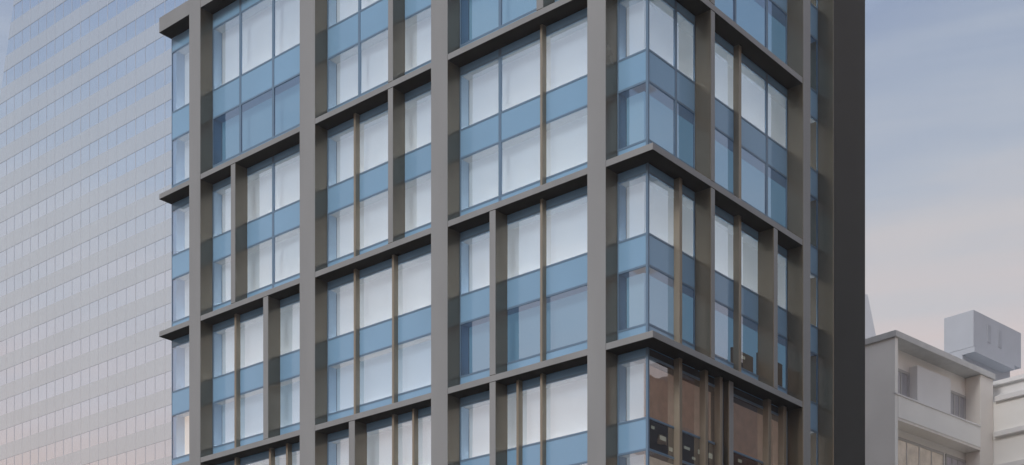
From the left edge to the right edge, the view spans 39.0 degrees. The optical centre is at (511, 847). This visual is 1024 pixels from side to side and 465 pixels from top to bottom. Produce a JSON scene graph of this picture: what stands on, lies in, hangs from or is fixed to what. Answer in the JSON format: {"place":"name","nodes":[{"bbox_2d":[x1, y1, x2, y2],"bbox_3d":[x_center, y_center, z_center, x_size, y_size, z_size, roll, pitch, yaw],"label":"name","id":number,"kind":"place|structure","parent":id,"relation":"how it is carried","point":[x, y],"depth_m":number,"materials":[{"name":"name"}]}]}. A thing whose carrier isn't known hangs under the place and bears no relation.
{"place":"outdoors","nodes":[
{"label":"outdoors","id":0,"kind":"place"},
{"bbox_2d":[0,0,187,464],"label":"glass skyscraper","id":1,"kind":"structure","parent":0,"point":[85,227],"depth_m":177.12,"materials":[{"name":"glass"}]},
{"bbox_2d":[159,0,864,464],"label":"office building","id":2,"kind":"structure","parent":0,"point":[517,232],"depth_m":69.44,"materials":[{"name":"grey metal"}]},
{"bbox_2d":[172,29,188,203],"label":"window","id":3,"kind":"structure","parent":2,"relation":"in","point":[180,43],"depth_m":82.38,"materials":[{"name":"blue glass"}]},
{"bbox_2d":[172,196,188,340],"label":"window","id":4,"kind":"structure","parent":2,"relation":"in","point":[180,260],"depth_m":82.38,"materials":[{"name":"blue glass"}]},
{"bbox_2d":[172,335,188,464],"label":"window","id":5,"kind":"structure","parent":2,"relation":"in","point":[180,397],"depth_m":82.38,"materials":[{"name":"blue glass"}]},
{"bbox_2d":[213,0,299,184],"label":"window","id":6,"kind":"structure","parent":2,"relation":"in","point":[257,101],"depth_m":78.43,"materials":[{"name":"blue glass"}]},
{"bbox_2d":[213,144,299,324],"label":"window","id":7,"kind":"structure","parent":2,"relation":"in","point":[273,224],"depth_m":77.71,"materials":[{"name":"blue glass"}]},
{"bbox_2d":[213,293,299,464],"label":"window","id":8,"kind":"structure","parent":2,"relation":"in","point":[251,323],"depth_m":78.57,"materials":[{"name":"blue glass"}]},
{"bbox_2d":[219,442,299,464],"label":"window","id":9,"kind":"structure","parent":2,"relation":"in","point":[280,453],"depth_m":77.33,"materials":[{"name":"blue glass"}]},
{"bbox_2d":[327,0,430,129],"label":"window","id":10,"kind":"structure","parent":2,"relation":"in","point":[357,43],"depth_m":72.59,"materials":[{"name":"blue glass"}]},
{"bbox_2d":[327,82,430,281],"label":"window","id":11,"kind":"structure","parent":2,"relation":"in","point":[373,173],"depth_m":72.40,"materials":[{"name":"blue glass"}]},
{"bbox_2d":[327,244,430,434],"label":"window","id":12,"kind":"structure","parent":2,"relation":"in","point":[414,267],"depth_m":72.12,"materials":[{"name":"blue glass"}]},
{"bbox_2d":[327,407,430,464],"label":"window","id":13,"kind":"structure","parent":2,"relation":"in","point":[379,433],"depth_m":71.71,"materials":[{"name":"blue glass"}]},
{"bbox_2d":[460,0,574,66],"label":"window","id":14,"kind":"structure","parent":2,"relation":"in","point":[486,17],"depth_m":67.61,"materials":[{"name":"blue glass"}]},
{"bbox_2d":[460,8,586,232],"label":"window","id":15,"kind":"structure","parent":2,"relation":"in","point":[500,144],"depth_m":66.16,"materials":[{"name":"blue glass"}]},
{"bbox_2d":[460,186,586,397],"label":"window","id":16,"kind":"structure","parent":2,"relation":"in","point":[566,214],"depth_m":65.81,"materials":[{"name":"blue glass"}]},
{"bbox_2d":[460,364,586,464],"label":"window","id":17,"kind":"structure","parent":2,"relation":"in","point":[566,390],"depth_m":65.36,"materials":[{"name":"blue glass"}]},
{"bbox_2d":[617,0,655,172],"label":"window","id":18,"kind":"structure","parent":2,"relation":"in","point":[631,70],"depth_m":62.18,"materials":[{"name":"blue glass"}]},
{"bbox_2d":[617,348,655,464],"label":"window","id":19,"kind":"structure","parent":2,"relation":"in","point":[631,433],"depth_m":62.14,"materials":[{"name":"blue glass"}]},
{"bbox_2d":[617,164,656,354],"bbox_3d":[5.431,-25.091,62.066,1.534,7.798,0.965,0,0,40],"label":"window","id":20,"kind":"structure","parent":2,"relation":"in","point":[631,251],"depth_m":62.17,"materials":[{"name":"blue glass"}]},
{"bbox_2d":[633,0,694,190],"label":"window","id":21,"kind":"structure","parent":2,"relation":"in","point":[672,103],"depth_m":63.04,"materials":[{"name":"blue glass"}]},
{"bbox_2d":[633,164,694,368],"bbox_3d":[6.688,-25.091,63.008,0.965,7.798,3.902,0,0,40],"label":"window","id":22,"kind":"structure","parent":2,"relation":"in","point":[661,191],"depth_m":63.04,"materials":[{"name":"blue glass"}]},
{"bbox_2d":[633,349,714,464],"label":"window","id":23,"kind":"structure","parent":2,"relation":"in","point":[661,373],"depth_m":63.36,"materials":[{"name":"brown glass"}]},
{"bbox_2d":[687,30,786,247],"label":"window","id":24,"kind":"structure","parent":2,"relation":"in","point":[763,100],"depth_m":68.41,"materials":[{"name":"blue glass"}]},
{"bbox_2d":[687,205,786,406],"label":"window","id":25,"kind":"structure","parent":2,"relation":"in","point":[724,222],"depth_m":67.28,"materials":[{"name":"blue glass"}]},
{"bbox_2d":[711,387,778,464],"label":"window","id":26,"kind":"structure","parent":2,"relation":"in","point":[747,409],"depth_m":68.41,"materials":[{"name":"brown glass"}]},
{"bbox_2d":[715,0,786,87],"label":"window","id":27,"kind":"structure","parent":2,"relation":"in","point":[764,20],"depth_m":69.25,"materials":[{"name":"blue glass"}]},
{"bbox_2d":[783,0,817,113],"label":"window","id":28,"kind":"structure","parent":2,"relation":"in","point":[813,10],"depth_m":72.19,"materials":[{"name":"blue glass"}]},
{"bbox_2d":[783,106,817,268],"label":"window","id":29,"kind":"structure","parent":2,"relation":"in","point":[813,115],"depth_m":72.10,"materials":[{"name":"blue glass"}]},
{"bbox_2d":[783,265,817,424],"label":"window","id":30,"kind":"structure","parent":2,"relation":"in","point":[813,271],"depth_m":72.10,"materials":[{"name":"blue glass"}]},
{"bbox_2d":[810,422,817,464],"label":"window","id":31,"kind":"structure","parent":2,"relation":"in","point":[813,427],"depth_m":72.40,"materials":[{"name":"blue glass"}]},
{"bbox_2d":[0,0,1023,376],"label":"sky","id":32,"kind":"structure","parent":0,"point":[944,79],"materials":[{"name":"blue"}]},
{"bbox_2d":[865,294,875,338],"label":"tapered tower","id":33,"kind":"structure","parent":0,"point":[869,329],"depth_m":141.67,"materials":[{"name":"grey concrete"}]},
{"bbox_2d":[865,330,994,464],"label":"pale building","id":34,"kind":"structure","parent":0,"point":[926,404],"depth_m":98.40,"materials":[{"name":"white concrete"}]},
{"bbox_2d":[898,368,909,396],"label":"window","id":35,"kind":"structure","parent":34,"relation":"in","point":[903,376],"depth_m":97.80,"materials":[{"name":"grey glass"}]},
{"bbox_2d":[898,437,943,464],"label":"window","id":36,"kind":"structure","parent":34,"relation":"in","point":[909,452],"depth_m":98.91,"materials":[{"name":"beige glass"}]},
{"bbox_2d":[945,454,965,464],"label":"window","id":37,"kind":"structure","parent":34,"relation":"in","point":[949,459],"depth_m":102.19,"materials":[{"name":"grey glass"}]},
{"bbox_2d":[951,390,965,418],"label":"window","id":38,"kind":"structure","parent":34,"relation":"in","point":[958,401],"depth_m":102.67,"materials":[{"name":"grey glass"}]},
{"bbox_2d":[944,310,1023,464],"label":"terrace building","id":39,"kind":"structure","parent":0,"point":[976,338],"depth_m":106.16,"materials":[{"name":"white concrete"}]}
]}

